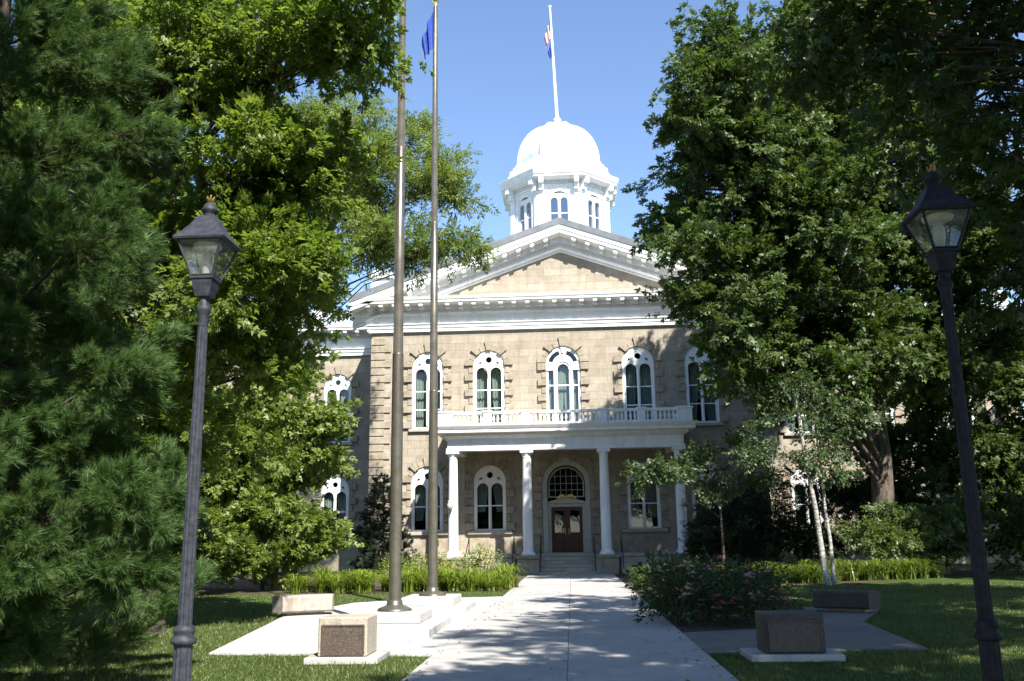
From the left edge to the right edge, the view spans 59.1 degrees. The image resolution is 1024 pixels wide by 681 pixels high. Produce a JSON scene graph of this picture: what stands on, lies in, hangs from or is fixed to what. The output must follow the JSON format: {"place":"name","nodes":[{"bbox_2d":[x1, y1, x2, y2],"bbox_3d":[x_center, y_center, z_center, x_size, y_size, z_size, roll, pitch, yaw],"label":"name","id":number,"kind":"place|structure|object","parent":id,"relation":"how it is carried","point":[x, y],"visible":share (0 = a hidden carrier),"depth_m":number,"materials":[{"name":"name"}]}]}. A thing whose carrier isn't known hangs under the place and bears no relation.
{"place":"outdoors","nodes":[
{"label":"outdoors","id":0,"kind":"place"},
{"bbox_2d":[209,596,501,656],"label":"paved plaza","id":1,"kind":"structure","parent":0,"point":[293,635],"depth_m":15.75,"materials":[{"name":"concrete"}]},
{"bbox_2d":[272,594,333,615],"bbox_3d":[-4.751,6.085,20.736,1.419,0.470,0.585,5,-14,-24],"label":"bench","id":2,"kind":"object","parent":1,"relation":"on","point":[301,604],"visible":0.86,"depth_m":20.57,"materials":[{"name":"stone"}]},
{"bbox_2d":[356,608,450,638],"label":"flagpole plinth","id":3,"kind":"structure","parent":1,"relation":"on","point":[419,623],"depth_m":16.45,"materials":[{"name":"concrete"}]},
{"bbox_2d":[377,0,411,611],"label":"flagpole","id":4,"kind":"object","parent":3,"relation":"on","point":[394,603],"visible":0.98,"depth_m":18.14,"materials":[{"name":"grey metal"}]},
{"bbox_2d":[401,594,475,612],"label":"flagpole plinth","id":5,"kind":"structure","parent":1,"relation":"on","point":[451,603],"depth_m":21.06,"materials":[{"name":"concrete"}]},
{"bbox_2d":[419,0,445,595],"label":"flagpole","id":6,"kind":"object","parent":5,"relation":"on","point":[432,589],"visible":1,"depth_m":23.00,"materials":[{"name":"grey metal"}]},
{"bbox_2d":[422,13,432,59],"bbox_3d":[-2.351,-8.482,25.099,0.331,1.470,0.140,-2,-12,3],"label":"flag","id":7,"kind":"object","parent":6,"relation":"hanging from","point":[427,41],"visible":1,"depth_m":25.07,"materials":[{"name":"blue fabric"}]},
{"bbox_2d":[103,583,879,680],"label":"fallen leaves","id":8,"kind":"object","parent":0,"point":[568,618],"visible":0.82,"depth_m":15.02,"materials":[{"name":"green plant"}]},
{"bbox_2d":[0,563,1023,680],"bbox_3d":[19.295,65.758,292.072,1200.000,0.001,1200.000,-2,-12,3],"label":"lawn","id":9,"kind":"structure","parent":0,"point":[994,579],"depth_m":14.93,"materials":[{"name":"plant"}]},
{"bbox_2d":[0,91,119,571],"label":"pine tree","id":10,"kind":"object","parent":9,"relation":"on","point":[14,362],"visible":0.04,"depth_m":16.71,"materials":[{"name":"green plant"}]},
{"bbox_2d":[0,0,219,679],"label":"pine tree","id":11,"kind":"object","parent":9,"relation":"on","point":[120,513],"visible":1,"depth_m":11.32,"materials":[{"name":"green plant"}]},
{"bbox_2d":[60,273,224,547],"bbox_3d":[-14.737,2.321,30.197,11.161,12.369,7.700,-2,-12,3],"label":"broadleaf tree","id":12,"kind":"object","parent":9,"relation":"on","point":[205,525],"visible":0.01,"depth_m":28.97,"materials":[{"name":"green plant"}]},
{"bbox_2d":[170,195,241,680],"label":"street lamp","id":13,"kind":"object","parent":9,"relation":"on","point":[206,235],"visible":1,"depth_m":5.78,"materials":[{"name":"metal"}]},
{"bbox_2d":[0,0,435,634],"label":"broadleaf tree","id":14,"kind":"object","parent":9,"relation":"on","point":[220,62],"visible":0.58,"depth_m":16.85,"materials":[{"name":"green plant"}]},
{"bbox_2d":[116,572,525,594],"bbox_3d":[-9.406,10.694,40.289,20.000,0.001,22.100,-2,-12,3],"label":"flower bed","id":15,"kind":"object","parent":9,"relation":"on","point":[242,586],"visible":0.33,"depth_m":32.69,"materials":[{"name":"soil"}]},
{"bbox_2d":[162,475,364,590],"bbox_3d":[-10.328,7.046,32.858,9.883,4.165,4.769,-5,-13,18],"label":"shrub","id":16,"kind":"object","parent":15,"relation":"on","point":[242,526],"visible":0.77,"depth_m":31.65,"materials":[{"name":"green plant"}]},
{"bbox_2d":[199,349,363,587],"bbox_3d":[-10.456,4.900,35.248,11.423,9.387,5.048,-6,-13,22],"label":"broadleaf tree","id":17,"kind":"object","parent":15,"relation":"on","point":[315,427],"visible":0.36,"depth_m":33.14,"materials":[{"name":"green plant"}]},
{"bbox_2d":[272,573,311,592],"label":"daylily clump","id":18,"kind":"object","parent":15,"relation":"on","point":[295,584],"visible":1,"depth_m":29.97,"materials":[{"name":"green plant"}]},
{"bbox_2d":[296,576,314,591],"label":"daylily clump","id":19,"kind":"object","parent":15,"relation":"on","point":[306,587],"visible":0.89,"depth_m":30.50,"materials":[{"name":"green plant"}]},
{"bbox_2d":[299,565,340,591],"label":"daylily clump","id":20,"kind":"object","parent":15,"relation":"on","point":[323,571],"visible":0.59,"depth_m":30.52,"materials":[{"name":"green plant"}]},
{"bbox_2d":[311,573,337,592],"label":"daylily clump","id":21,"kind":"object","parent":15,"relation":"on","point":[321,583],"visible":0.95,"depth_m":29.97,"materials":[{"name":"green plant"}]},
{"bbox_2d":[325,570,347,591],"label":"daylily clump","id":22,"kind":"object","parent":15,"relation":"on","point":[330,587],"visible":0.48,"depth_m":30.23,"materials":[{"name":"green plant"}]},
{"bbox_2d":[324,573,351,592],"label":"daylily clump","id":23,"kind":"object","parent":15,"relation":"on","point":[337,586],"visible":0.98,"depth_m":29.65,"materials":[{"name":"green plant"}]},
{"bbox_2d":[334,569,379,592],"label":"daylily clump","id":24,"kind":"object","parent":15,"relation":"on","point":[358,582],"visible":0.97,"depth_m":29.59,"materials":[{"name":"green plant"}]},
{"bbox_2d":[214,78,500,584],"bbox_3d":[-6.822,-1.315,38.638,14.028,22.881,7.459,-5,-13,19],"label":"broadleaf tree","id":25,"kind":"object","parent":15,"relation":"on","point":[377,246],"visible":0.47,"depth_m":37.31,"materials":[{"name":"green plant"}]},
{"bbox_2d":[358,573,379,592],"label":"daylily clump","id":26,"kind":"object","parent":15,"relation":"on","point":[367,589],"visible":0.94,"depth_m":29.68,"materials":[{"name":"green plant"}]},
{"bbox_2d":[376,574,388,590],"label":"daylily clump","id":27,"kind":"object","parent":15,"relation":"on","point":[384,586],"visible":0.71,"depth_m":30.60,"materials":[{"name":"green plant"}]},
{"bbox_2d":[346,472,420,576],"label":"spruce tree","id":28,"kind":"object","parent":15,"relation":"on","point":[361,533],"visible":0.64,"depth_m":43.25,"materials":[{"name":"green plant"}]},
{"bbox_2d":[375,554,409,586],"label":"flower clump","id":29,"kind":"object","parent":15,"relation":"on","point":[383,562],"visible":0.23,"depth_m":32.75,"materials":[{"name":"green plant"}]},
{"bbox_2d":[401,569,425,591],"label":"daylily clump","id":30,"kind":"object","parent":15,"relation":"on","point":[409,584],"visible":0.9,"depth_m":29.61,"materials":[{"name":"green plant"}]},
{"bbox_2d":[401,555,426,586],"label":"flower clump","id":31,"kind":"object","parent":15,"relation":"on","point":[423,562],"visible":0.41,"depth_m":32.62,"materials":[{"name":"yellow plant"}]},
{"bbox_2d":[405,565,427,590],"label":"daylily clump","id":32,"kind":"object","parent":15,"relation":"on","point":[418,586],"visible":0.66,"depth_m":30.27,"materials":[{"name":"green plant"}]},
{"bbox_2d":[409,552,441,577],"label":"flower clump","id":33,"kind":"object","parent":15,"relation":"on","point":[422,560],"visible":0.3,"depth_m":32.75,"materials":[{"name":"yellow plant"}]},
{"bbox_2d":[424,550,456,574],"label":"flower clump","id":34,"kind":"object","parent":15,"relation":"on","point":[444,559],"visible":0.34,"depth_m":32.62,"materials":[{"name":"yellow plant"}]},
{"bbox_2d":[438,567,467,590],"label":"daylily clump","id":35,"kind":"object","parent":15,"relation":"on","point":[453,584],"visible":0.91,"depth_m":29.84,"materials":[{"name":"green plant"}]},
{"bbox_2d":[444,568,491,590],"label":"daylily clump","id":36,"kind":"object","parent":15,"relation":"on","point":[471,584],"visible":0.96,"depth_m":29.75,"materials":[{"name":"green plant"}]},
{"bbox_2d":[451,550,485,573],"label":"flower clump","id":37,"kind":"object","parent":15,"relation":"on","point":[465,561],"visible":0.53,"depth_m":32.53,"materials":[{"name":"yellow plant"}]},
{"bbox_2d":[468,575,484,589],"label":"daylily clump","id":38,"kind":"object","parent":15,"relation":"on","point":[479,585],"visible":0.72,"depth_m":30.12,"materials":[{"name":"green plant"}]},
{"bbox_2d":[464,543,504,573],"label":"flower clump","id":39,"kind":"object","parent":15,"relation":"on","point":[478,564],"visible":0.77,"depth_m":32.19,"materials":[{"name":"yellow plant"}]},
{"bbox_2d":[481,577,503,590],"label":"daylily clump","id":40,"kind":"object","parent":15,"relation":"on","point":[489,585],"visible":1,"depth_m":29.62,"materials":[{"name":"green plant"}]},
{"bbox_2d":[482,570,508,590],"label":"daylily clump","id":41,"kind":"object","parent":15,"relation":"on","point":[497,579],"visible":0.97,"depth_m":29.79,"materials":[{"name":"green plant"}]},
{"bbox_2d":[493,562,525,588],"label":"daylily clump","id":42,"kind":"object","parent":15,"relation":"on","point":[510,582],"visible":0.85,"depth_m":30.75,"materials":[{"name":"green plant"}]},
{"bbox_2d":[303,614,389,665],"bbox_3d":[-2.330,4.242,12.874,1.030,0.620,0.930,-2,-12,3],"label":"monument","id":43,"kind":"object","parent":9,"relation":"on","point":[345,639],"visible":0.99,"depth_m":12.53,"materials":[{"name":"stone"}]},
{"bbox_2d":[192,5,1023,575],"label":"capitol building","id":44,"kind":"structure","parent":9,"relation":"on","point":[566,383],"depth_m":47.99,"materials":[{"name":"stone"}]},
{"bbox_2d":[312,472,356,536],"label":"window","id":45,"kind":"structure","parent":44,"relation":"in","point":[344,494],"depth_m":53.16,"materials":[{"name":"white paint"}]},
{"bbox_2d":[317,366,358,445],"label":"window","id":46,"kind":"structure","parent":44,"relation":"in","point":[346,393],"depth_m":54.45,"materials":[{"name":"white paint"}]},
{"bbox_2d":[402,456,448,535],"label":"window","id":47,"kind":"structure","parent":44,"relation":"in","point":[419,480],"depth_m":47.04,"materials":[{"name":"white paint"}]},
{"bbox_2d":[403,342,451,431],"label":"window","id":48,"kind":"structure","parent":44,"relation":"in","point":[422,371],"depth_m":48.27,"materials":[{"name":"white paint"}]},
{"bbox_2d":[464,341,513,422],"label":"window","id":49,"kind":"structure","parent":44,"relation":"in","point":[493,372],"depth_m":48.22,"materials":[{"name":"white paint"}]},
{"bbox_2d":[465,455,514,534],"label":"window","id":50,"kind":"structure","parent":44,"relation":"in","point":[482,482],"depth_m":46.86,"materials":[{"name":"white paint"}]},
{"bbox_2d":[544,22,550,47],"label":"flag","id":51,"kind":"object","parent":44,"relation":"attached to","point":[547,36],"visible":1,"depth_m":66.28,"materials":[{"name":"white fabric"}]},
{"bbox_2d":[551,507,567,552],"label":"door","id":52,"kind":"structure","parent":44,"relation":"in","point":[558,537],"depth_m":46.28,"materials":[{"name":"red wood"}]},
{"bbox_2d":[537,336,589,421],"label":"window","id":53,"kind":"structure","parent":44,"relation":"in","point":[554,376],"depth_m":47.90,"materials":[{"name":"white paint"}]},
{"bbox_2d":[567,507,583,551],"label":"door","id":54,"kind":"structure","parent":44,"relation":"in","point":[574,545],"depth_m":46.23,"materials":[{"name":"red wood"}]},
{"bbox_2d":[613,337,664,419],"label":"window","id":55,"kind":"structure","parent":44,"relation":"in","point":[641,367],"depth_m":47.72,"materials":[{"name":"white paint"}]},
{"bbox_2d":[618,452,670,531],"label":"window","id":56,"kind":"structure","parent":44,"relation":"in","point":[654,509],"depth_m":46.21,"materials":[{"name":"white paint"}]},
{"bbox_2d":[676,338,728,425],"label":"window","id":57,"kind":"structure","parent":44,"relation":"in","point":[691,395],"depth_m":47.42,"materials":[{"name":"white paint"}]},
{"bbox_2d":[685,452,732,530],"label":"window","id":58,"kind":"structure","parent":44,"relation":"in","point":[691,515],"depth_m":46.20,"materials":[{"name":"white paint"}]},
{"bbox_2d":[778,372,821,435],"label":"window","id":59,"kind":"structure","parent":44,"relation":"in","point":[784,429],"depth_m":52.22,"materials":[{"name":"white paint"}]},
{"bbox_2d":[783,463,832,530],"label":"window","id":60,"kind":"structure","parent":44,"relation":"in","point":[794,496],"depth_m":51.53,"materials":[{"name":"white paint"}]},
{"bbox_2d":[884,381,902,424],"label":"window","id":61,"kind":"structure","parent":44,"relation":"in","point":[897,412],"depth_m":51.89,"materials":[{"name":"white paint"}]},
{"bbox_2d":[721,358,832,584],"bbox_3d":[9.228,4.567,31.115,3.891,7.742,2.554,-5,-13,17],"label":"aspen tree","id":62,"kind":"object","parent":9,"relation":"on","point":[768,419],"visible":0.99,"depth_m":31.14,"materials":[{"name":"green plant"}]},
{"bbox_2d":[740,610,845,662],"bbox_3d":[3.829,4.064,12.469,1.240,0.620,0.860,-2,-12,3],"label":"monument","id":63,"kind":"object","parent":9,"relation":"on","point":[793,636],"visible":0.99,"depth_m":12.15,"materials":[{"name":"grey stone"}]},
{"bbox_2d":[614,567,1023,631],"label":"flower bed","id":64,"kind":"object","parent":9,"relation":"on","point":[717,626],"visible":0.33,"depth_m":19.68,"materials":[{"name":"soil"}]},
{"bbox_2d":[631,554,675,602],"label":"rose bush","id":65,"kind":"object","parent":64,"relation":"on","point":[645,581],"visible":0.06,"depth_m":22.99,"materials":[{"name":"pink plant"}]},
{"bbox_2d":[632,582,676,615],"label":"rose bush","id":66,"kind":"object","parent":64,"relation":"on","point":[650,603],"visible":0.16,"depth_m":19.35,"materials":[{"name":"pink plant"}]},
{"bbox_2d":[621,550,732,624],"bbox_3d":[3.188,4.771,17.462,2.361,1.409,2.111,0,-12,-5],"label":"rose bush","id":67,"kind":"object","parent":64,"relation":"on","point":[685,590],"visible":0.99,"depth_m":17.43,"materials":[{"name":"green plant"}]},
{"bbox_2d":[630,560,732,618],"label":"rose bush","id":68,"kind":"object","parent":64,"relation":"on","point":[668,588],"visible":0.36,"depth_m":18.63,"materials":[{"name":"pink plant"}]},
{"bbox_2d":[643,558,723,609],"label":"rose bush","id":69,"kind":"object","parent":64,"relation":"on","point":[698,561],"visible":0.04,"depth_m":20.96,"materials":[{"name":"green plant"}]},
{"bbox_2d":[668,560,724,606],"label":"rose bush","id":70,"kind":"object","parent":64,"relation":"on","point":[710,568],"visible":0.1,"depth_m":21.57,"materials":[{"name":"green plant"}]},
{"bbox_2d":[664,566,736,613],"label":"rose bush","id":71,"kind":"object","parent":64,"relation":"on","point":[706,583],"visible":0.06,"depth_m":20.14,"materials":[{"name":"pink plant"}]},
{"bbox_2d":[613,425,787,566],"bbox_3d":[7.181,5.930,33.015,7.153,5.924,3.132,4,-13,-20],"label":"tree","id":72,"kind":"object","parent":64,"relation":"on","point":[669,472],"visible":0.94,"depth_m":33.18,"materials":[{"name":"green plant"}]},
{"bbox_2d":[660,571,748,621],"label":"rose bush","id":73,"kind":"object","parent":64,"relation":"on","point":[710,600],"visible":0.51,"depth_m":17.95,"materials":[{"name":"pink plant"}]},
{"bbox_2d":[664,544,761,582],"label":"rose bush","id":74,"kind":"object","parent":64,"relation":"on","point":[713,563],"visible":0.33,"depth_m":23.06,"materials":[{"name":"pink plant"}]},
{"bbox_2d":[678,485,772,568],"bbox_3d":[9.303,8.146,38.988,4.572,4.106,4.473,-2,-12,3],"label":"yew bush","id":75,"kind":"object","parent":64,"relation":"on","point":[732,517],"visible":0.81,"depth_m":38.40,"materials":[{"name":"green plant"}]},
{"bbox_2d":[697,578,758,626],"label":"rose bush","id":76,"kind":"object","parent":64,"relation":"on","point":[726,605],"visible":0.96,"depth_m":16.94,"materials":[{"name":"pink plant"}]},
{"bbox_2d":[725,554,779,604],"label":"rose bush","id":77,"kind":"object","parent":64,"relation":"on","point":[759,572],"visible":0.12,"depth_m":21.35,"materials":[{"name":"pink plant"}]},
{"bbox_2d":[717,560,789,601],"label":"rose bush","id":78,"kind":"object","parent":64,"relation":"on","point":[752,573],"visible":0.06,"depth_m":22.53,"materials":[{"name":"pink plant"}]},
{"bbox_2d":[714,572,797,617],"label":"rose bush","id":79,"kind":"object","parent":64,"relation":"on","point":[768,601],"visible":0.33,"depth_m":18.00,"materials":[{"name":"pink plant"}]},
{"bbox_2d":[709,558,810,626],"bbox_3d":[4.724,4.786,17.254,1.878,1.246,2.100,-4,-13,16],"label":"rose bush","id":80,"kind":"object","parent":64,"relation":"on","point":[767,574],"visible":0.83,"depth_m":17.16,"materials":[{"name":"green plant"}]},
{"bbox_2d":[752,574,802,609],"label":"rose bush","id":81,"kind":"object","parent":64,"relation":"on","point":[785,595],"visible":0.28,"depth_m":19.72,"materials":[{"name":"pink plant"}]},
{"bbox_2d":[724,469,832,571],"bbox_3d":[11.238,7.757,38.715,4.341,4.694,4.446,-11,-16,37],"label":"yew bush","id":82,"kind":"object","parent":64,"relation":"on","point":[778,527],"visible":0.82,"depth_m":38.37,"materials":[{"name":"green plant"}]},
{"bbox_2d":[776,565,797,582],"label":"daylily clump","id":83,"kind":"object","parent":64,"relation":"on","point":[786,572],"visible":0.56,"depth_m":31.78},
{"bbox_2d":[776,564,805,582],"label":"daylily clump","id":84,"kind":"object","parent":64,"relation":"on","point":[794,578],"visible":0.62,"depth_m":32.17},
{"bbox_2d":[791,567,808,582],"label":"daylily clump","id":85,"kind":"object","parent":64,"relation":"on","point":[802,577],"visible":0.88,"depth_m":31.68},
{"bbox_2d":[799,564,830,582],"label":"daylily clump","id":86,"kind":"object","parent":64,"relation":"on","point":[812,576],"visible":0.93,"depth_m":31.55,"materials":[{"name":"plant"}]},
{"bbox_2d":[769,450,871,567],"bbox_3d":[14.090,7.550,39.866,6.426,5.514,4.053,-2,-12,3],"label":"yew bush","id":87,"kind":"object","parent":64,"relation":"on","point":[845,494],"visible":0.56,"depth_m":39.43,"materials":[{"name":"green plant"}]},
{"bbox_2d":[620,0,1023,564],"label":"broadleaf tree","id":88,"kind":"object","parent":64,"relation":"on","point":[845,322],"visible":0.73,"depth_m":33.00,"materials":[{"name":"green plant"}]},
{"bbox_2d":[781,376,894,584],"bbox_3d":[11.461,4.879,31.514,3.264,7.218,3.050,5,-14,-23],"label":"aspen tree","id":89,"kind":"object","parent":64,"relation":"on","point":[841,476],"visible":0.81,"depth_m":31.36,"materials":[{"name":"green plant"}]},
{"bbox_2d":[818,559,858,580],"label":"daylily clump","id":90,"kind":"object","parent":64,"relation":"on","point":[837,565],"visible":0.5,"depth_m":32.65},
{"bbox_2d":[835,559,870,580],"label":"daylily clump","id":91,"kind":"object","parent":64,"relation":"on","point":[851,575],"visible":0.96,"depth_m":32.71,"materials":[{"name":"plant"}]},
{"bbox_2d":[853,560,882,579],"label":"daylily clump","id":92,"kind":"object","parent":64,"relation":"on","point":[868,575],"visible":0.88,"depth_m":33.10,"materials":[{"name":"plant"}]},
{"bbox_2d":[865,558,905,579],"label":"daylily clump","id":93,"kind":"object","parent":64,"relation":"on","point":[882,573],"visible":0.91,"depth_m":33.17,"materials":[{"name":"plant"}]},
{"bbox_2d":[830,499,950,574],"bbox_3d":[14.698,7.776,35.456,4.543,3.159,3.650,-2,-12,3],"label":"shrub","id":94,"kind":"object","parent":64,"relation":"on","point":[897,545],"visible":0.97,"depth_m":34.99,"materials":[{"name":"green plant"}]},
{"bbox_2d":[884,559,918,578],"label":"daylily clump","id":95,"kind":"object","parent":64,"relation":"on","point":[898,572],"visible":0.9,"depth_m":33.59,"materials":[{"name":"plant"}]},
{"bbox_2d":[893,559,932,578],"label":"daylily clump","id":96,"kind":"object","parent":64,"relation":"on","point":[911,575],"visible":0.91,"depth_m":33.70,"materials":[{"name":"plant"}]},
{"bbox_2d":[819,320,1023,569],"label":"broadleaf tree","id":97,"kind":"object","parent":64,"relation":"on","point":[1000,454],"visible":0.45,"depth_m":41.24,"materials":[{"name":"green plant"}]},
{"bbox_2d":[903,492,1005,574],"bbox_3d":[17.737,7.883,36.870,5.272,3.474,3.227,8,-15,-34],"label":"shrub","id":98,"kind":"object","parent":64,"relation":"on","point":[949,525],"visible":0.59,"depth_m":36.12,"materials":[{"name":"green plant"}]},
{"bbox_2d":[984,485,1023,573],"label":"shrub","id":99,"kind":"object","parent":64,"relation":"on","point":[1014,534],"visible":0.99,"depth_m":37.07,"materials":[{"name":"green plant"}]},
{"bbox_2d":[726,0,1023,332],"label":"broadleaf tree","id":100,"kind":"object","parent":9,"relation":"on","point":[967,54],"visible":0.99,"depth_m":13.29,"materials":[{"name":"green plant"}]},
{"bbox_2d":[910,558,942,577],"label":"daylily clump","id":101,"kind":"object","parent":9,"relation":"on","point":[925,572],"visible":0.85,"depth_m":33.95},
{"bbox_2d":[900,164,1003,680],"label":"street lamp","id":102,"kind":"object","parent":9,"relation":"on","point":[937,206],"visible":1,"depth_m":5.43,"materials":[{"name":"metal"}]},
{"bbox_2d":[978,359,1023,434],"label":"broadleaf tree","id":103,"kind":"object","parent":9,"relation":"on","point":[1018,408],"visible":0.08,"depth_m":43.76,"materials":[{"name":"green plant"}]},
{"bbox_2d":[10,0,1023,416],"label":"sky","id":104,"kind":"structure","parent":0,"point":[495,72],"materials":[{"name":"blue"}]},
{"bbox_2d":[401,574,738,680],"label":"path","id":105,"kind":"structure","parent":0,"point":[608,649],"depth_m":14.32,"materials":[{"name":"concrete"}]},
{"bbox_2d":[682,607,927,654],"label":"paved plaza","id":106,"kind":"structure","parent":0,"point":[854,631],"depth_m":14.67,"materials":[{"name":"concrete"}]},
{"bbox_2d":[812,589,880,611],"bbox_3d":[7.201,5.659,19.576,1.419,0.470,0.585,-8,-14,31],"label":"bench","id":107,"kind":"object","parent":106,"relation":"on","point":[852,600],"visible":0.81,"depth_m":19.40,"materials":[{"name":"grey stone"}]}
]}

